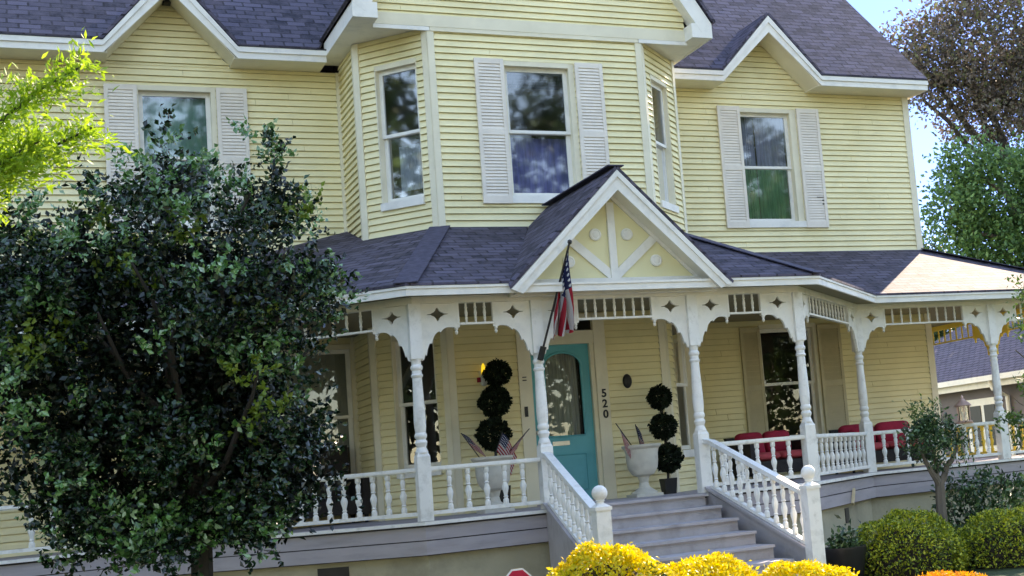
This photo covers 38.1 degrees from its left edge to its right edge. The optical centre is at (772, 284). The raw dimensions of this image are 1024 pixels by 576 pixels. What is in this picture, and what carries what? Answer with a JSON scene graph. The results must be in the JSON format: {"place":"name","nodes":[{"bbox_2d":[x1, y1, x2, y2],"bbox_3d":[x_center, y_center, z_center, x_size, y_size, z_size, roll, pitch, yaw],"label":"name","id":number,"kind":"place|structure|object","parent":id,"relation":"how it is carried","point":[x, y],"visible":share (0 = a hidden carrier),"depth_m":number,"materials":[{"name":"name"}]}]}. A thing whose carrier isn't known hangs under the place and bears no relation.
{"place":"outdoors","nodes":[
{"label":"outdoors","id":0,"kind":"place"},
{"bbox_2d":[846,0,1023,330],"label":"sky","id":1,"kind":"structure","parent":0,"point":[923,141],"materials":[{"name":"white"}]},
{"bbox_2d":[949,547,1023,575],"bbox_3d":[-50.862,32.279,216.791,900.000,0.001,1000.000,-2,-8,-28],"label":"lawn","id":2,"kind":"structure","parent":0,"point":[1017,571],"depth_m":16.69,"materials":[{"name":"green plant"}]},
{"bbox_2d":[0,28,137,226],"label":"lime leaved tree","id":3,"kind":"object","parent":2,"relation":"on","point":[18,159],"visible":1,"depth_m":7.78,"materials":[{"name":"green plant"}]},
{"bbox_2d":[0,103,370,575],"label":"holly tree","id":4,"kind":"object","parent":2,"relation":"on","point":[199,340],"visible":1,"depth_m":11.50,"materials":[{"name":"green plant"}]},
{"bbox_2d":[0,0,1023,575],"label":"house","id":5,"kind":"structure","parent":2,"relation":"on","point":[722,194],"depth_m":18.95,"materials":[{"name":"beige paint"}]},
{"bbox_2d":[137,85,219,231],"bbox_3d":[-7.749,-1.620,18.834,0.958,1.935,0.292,-2,-8,-28],"label":"window","id":6,"kind":"structure","parent":5,"relation":"in","point":[194,113],"depth_m":18.99,"materials":[{"name":"beige paint"}]},
{"bbox_2d":[247,344,357,473],"bbox_3d":[-6.239,1.811,19.042,1.388,1.985,0.272,-2,-8,-28],"label":"window","id":7,"kind":"structure","parent":5,"relation":"in","point":[338,361],"depth_m":19.37,"materials":[{"name":"beige paint"}]},
{"bbox_2d":[275,445,371,522],"bbox_3d":[-5.896,2.581,18.411,1.320,1.020,0.780,-1,-8,-34],"label":"wicker settee","id":8,"kind":"object","parent":5,"relation":"on","point":[337,509],"visible":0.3,"depth_m":18.61,"materials":[{"name":"black wicker"}]},
{"bbox_2d":[374,57,426,211],"bbox_3d":[-4.770,-1.927,18.696,0.668,1.925,0.272,-8,-7,22],"label":"window","id":9,"kind":"structure","parent":5,"relation":"in","point":[410,155],"depth_m":18.74,"materials":[{"name":"beige paint"}]},
{"bbox_2d":[390,336,442,478],"bbox_3d":[-4.471,1.520,18.235,0.668,1.805,0.170,-8,-7,22],"label":"window","id":10,"kind":"structure","parent":5,"relation":"in","point":[399,406],"depth_m":18.34,"materials":[{"name":"beige paint"}]},
{"bbox_2d":[477,363,487,385],"bbox_3d":[-3.652,1.135,18.139,0.135,0.285,0.150,-2,-8,-28],"label":"wall lantern","id":11,"kind":"object","parent":5,"relation":"attached to","point":[481,380],"depth_m":18.08,"materials":[{"name":"white metal"}]},
{"bbox_2d":[470,455,514,513],"bbox_3d":[-3.318,2.378,17.190,0.510,0.660,0.510,-2,-8,-28],"label":"planter urn","id":12,"kind":"object","parent":5,"relation":"on","point":[495,479],"visible":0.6,"depth_m":17.04,"materials":[{"name":"stone"}]},
{"bbox_2d":[461,433,485,456],"bbox_3d":[-3.537,1.956,17.235,0.339,0.401,0.045,-4,-7,-10],"label":"hand flag","id":13,"kind":"object","parent":12,"relation":"in","point":[473,445],"visible":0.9,"depth_m":17.22,"materials":[{"name":"fabric"}]},
{"bbox_2d":[494,432,516,473],"bbox_3d":[-3.228,2.039,17.366,0.306,0.529,0.102,3,-10,-49],"label":"hand flag","id":14,"kind":"object","parent":12,"relation":"in","point":[504,446],"visible":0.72,"depth_m":17.39,"materials":[{"name":"fabric"}]},
{"bbox_2d":[509,429,528,454],"bbox_3d":[-3.104,1.949,17.449,0.412,0.398,0.046,0,-9,-38],"label":"hand flag","id":15,"kind":"object","parent":12,"relation":"in","point":[513,448],"visible":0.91,"depth_m":17.45,"materials":[{"name":"fabric"}]},
{"bbox_2d":[474,357,512,502],"bbox_3d":[-3.421,1.841,17.801,0.454,1.887,0.529,-10,-8,35],"label":"topiary","id":16,"kind":"object","parent":5,"relation":"on","point":[495,393],"visible":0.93,"depth_m":17.75,"materials":[{"name":"plant"}]},
{"bbox_2d":[503,60,581,203],"bbox_3d":[-3.082,-1.997,19.194,0.988,1.915,0.292,-2,-8,-28],"label":"window","id":17,"kind":"structure","parent":5,"relation":"in","point":[541,169],"depth_m":19.27,"materials":[{"name":"beige paint"}]},
{"bbox_2d":[537,239,573,360],"bbox_3d":[-2.463,0.179,16.426,0.574,1.328,0.182,-8,-7,23],"label":"house flag","id":18,"kind":"object","parent":5,"relation":"attached to","point":[563,306],"visible":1,"depth_m":16.37,"materials":[{"name":"fabric"}]},
{"bbox_2d":[530,344,597,498],"bbox_3d":[-2.710,1.791,18.708,0.827,2.030,0.147,-2,-8,-28],"label":"door","id":19,"kind":"structure","parent":5,"relation":"in","point":[576,451],"depth_m":18.80,"materials":[{"name":"teal paint"}]},
{"bbox_2d":[621,443,663,497],"bbox_3d":[-1.649,2.369,18.396,0.510,0.660,0.510,-2,-8,-28],"label":"planter urn","id":20,"kind":"object","parent":5,"relation":"on","point":[642,463],"visible":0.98,"depth_m":18.25,"materials":[{"name":"stone"}]},
{"bbox_2d":[615,423,630,457],"bbox_3d":[-1.839,2.034,18.258,0.280,0.583,0.072,1,-9,-42],"label":"hand flag","id":21,"kind":"object","parent":20,"relation":"in","point":[626,443],"visible":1,"depth_m":18.23,"materials":[{"name":"fabric"}]},
{"bbox_2d":[635,424,643,443],"bbox_3d":[-1.645,2.075,18.409,0.185,0.598,0.079,-2,-8,-28],"label":"hand flag","id":22,"kind":"object","parent":20,"relation":"in","point":[640,437],"visible":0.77,"depth_m":18.41,"materials":[{"name":"fabric"}]},
{"bbox_2d":[649,74,678,213],"bbox_3d":[-1.584,-1.976,20.391,0.581,1.905,0.584,-2,-8,-28],"label":"window","id":23,"kind":"structure","parent":5,"relation":"in","point":[664,161],"depth_m":20.62,"materials":[{"name":"beige paint"}]},
{"bbox_2d":[645,383,684,493],"bbox_3d":[-1.382,1.993,18.735,0.456,1.436,0.442,-2,-8,-28],"label":"topiary","id":24,"kind":"object","parent":5,"relation":"on","point":[671,454],"visible":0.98,"depth_m":18.65,"materials":[{"name":"plant"}]},
{"bbox_2d":[669,323,695,456],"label":"window","id":25,"kind":"structure","parent":5,"relation":"in","point":[682,369],"depth_m":20.24,"materials":[{"name":"beige paint"}]},
{"bbox_2d":[724,430,802,483],"bbox_3d":[-0.037,2.503,21.067,1.170,0.735,0.780,0,-8,-35],"label":"wicker settee","id":26,"kind":"object","parent":5,"relation":"on","point":[765,454],"visible":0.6,"depth_m":20.88,"materials":[{"name":"red fabric"}]},
{"bbox_2d":[739,108,806,227],"bbox_3d":[-0.052,-1.832,22.942,1.023,1.925,0.292,-2,-8,-28],"label":"window","id":27,"kind":"structure","parent":5,"relation":"in","point":[771,168],"depth_m":23.06,"materials":[{"name":"beige paint"}]},
{"bbox_2d":[757,323,824,443],"bbox_3d":[0.285,1.557,22.490,1.023,1.895,0.190,-2,-8,-28],"label":"window","id":28,"kind":"structure","parent":5,"relation":"in","point":[815,383],"depth_m":22.68,"materials":[{"name":"beige paint"}]},
{"bbox_2d":[828,420,933,473],"bbox_3d":[1.666,2.482,22.201,1.470,0.735,0.780,-2,-8,-25],"label":"wicker settee","id":29,"kind":"object","parent":5,"relation":"on","point":[889,438],"visible":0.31,"depth_m":22.06,"materials":[{"name":"red fabric"}]},
{"bbox_2d":[954,395,973,423],"bbox_3d":[2.885,1.883,21.815,0.260,0.435,0.260,-2,-8,-28],"label":"candle lantern","id":30,"kind":"object","parent":5,"relation":"on","point":[962,402],"visible":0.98,"depth_m":21.76,"materials":[{"name":"white metal"}]},
{"bbox_2d":[506,568,531,575],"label":"yard sign","id":31,"kind":"object","parent":2,"relation":"on","point":[519,572],"visible":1,"depth_m":11.99,"materials":[{"name":"red metal"}]},
{"bbox_2d":[546,537,674,575],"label":"golden shrub","id":32,"kind":"object","parent":2,"relation":"on","point":[598,557],"visible":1,"depth_m":11.02,"materials":[{"name":"yellow leaves"},{"name":"bark"}]},
{"bbox_2d":[664,550,760,575],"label":"golden shrub","id":33,"kind":"object","parent":2,"relation":"on","point":[723,564],"visible":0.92,"depth_m":11.55,"materials":[{"name":"yellow plant"}]},
{"bbox_2d":[759,558,859,575],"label":"golden shrub","id":34,"kind":"object","parent":2,"relation":"on","point":[799,568],"visible":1,"depth_m":12.05,"materials":[{"name":"yellow plant"}]},
{"bbox_2d":[825,515,866,575],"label":"potted plant","id":35,"kind":"object","parent":2,"relation":"on","point":[851,552],"visible":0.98,"depth_m":16.48,"materials":[{"name":"green plant"}]},
{"bbox_2d":[856,506,970,575],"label":"boxwood bush","id":36,"kind":"object","parent":2,"relation":"on","point":[900,546],"visible":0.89,"depth_m":16.82,"materials":[{"name":"green plant"}]},
{"bbox_2d":[892,394,983,547],"bbox_3d":[2.231,2.527,19.103,1.276,2.214,0.748,-2,-8,-28],"label":"pruned tree","id":37,"kind":"object","parent":2,"relation":"on","point":[926,426],"visible":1,"depth_m":19.06,"materials":[{"name":"green plant"}]},
{"bbox_2d":[921,224,958,340],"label":"tall tree","id":38,"kind":"object","parent":2,"relation":"on","point":[934,245],"visible":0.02,"depth_m":46.99,"materials":[{"name":"green plant"}]},
{"bbox_2d":[878,0,1023,203],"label":"tall tree","id":39,"kind":"object","parent":2,"relation":"on","point":[981,94],"visible":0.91,"depth_m":47.23,"materials":[{"name":"brown plant"}]},
{"bbox_2d":[918,569,987,575],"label":"flower mound","id":40,"kind":"object","parent":2,"relation":"on","point":[949,573],"visible":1,"depth_m":12.72,"materials":[{"name":"orange plant"}]},
{"bbox_2d":[917,125,1023,267],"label":"tall tree","id":41,"kind":"object","parent":2,"relation":"on","point":[975,218],"visible":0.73,"depth_m":42.41,"materials":[{"name":"green plant"}]},
{"bbox_2d":[925,463,1023,547],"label":"leafy shrub","id":42,"kind":"object","parent":2,"relation":"on","point":[965,494],"visible":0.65,"depth_m":19.62,"materials":[{"name":"green plant"}]},
{"bbox_2d":[934,316,1023,459],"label":"neighbour house","id":43,"kind":"structure","parent":2,"relation":"on","point":[963,368],"depth_m":36.03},
{"bbox_2d":[966,397,996,452],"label":"window","id":44,"kind":"structure","parent":43,"relation":"in","point":[981,410],"depth_m":35.71,"materials":[{"name":"white paint"}]},
{"bbox_2d":[952,502,1023,569],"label":"boxwood bush","id":45,"kind":"object","parent":2,"relation":"on","point":[998,543],"visible":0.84,"depth_m":17.13,"materials":[{"name":"green plant"}]},
{"bbox_2d":[990,274,1023,450],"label":"sapling","id":46,"kind":"object","parent":2,"relation":"on","point":[1009,416],"visible":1,"depth_m":19.62,"materials":[{"name":"green plant"}]}
]}

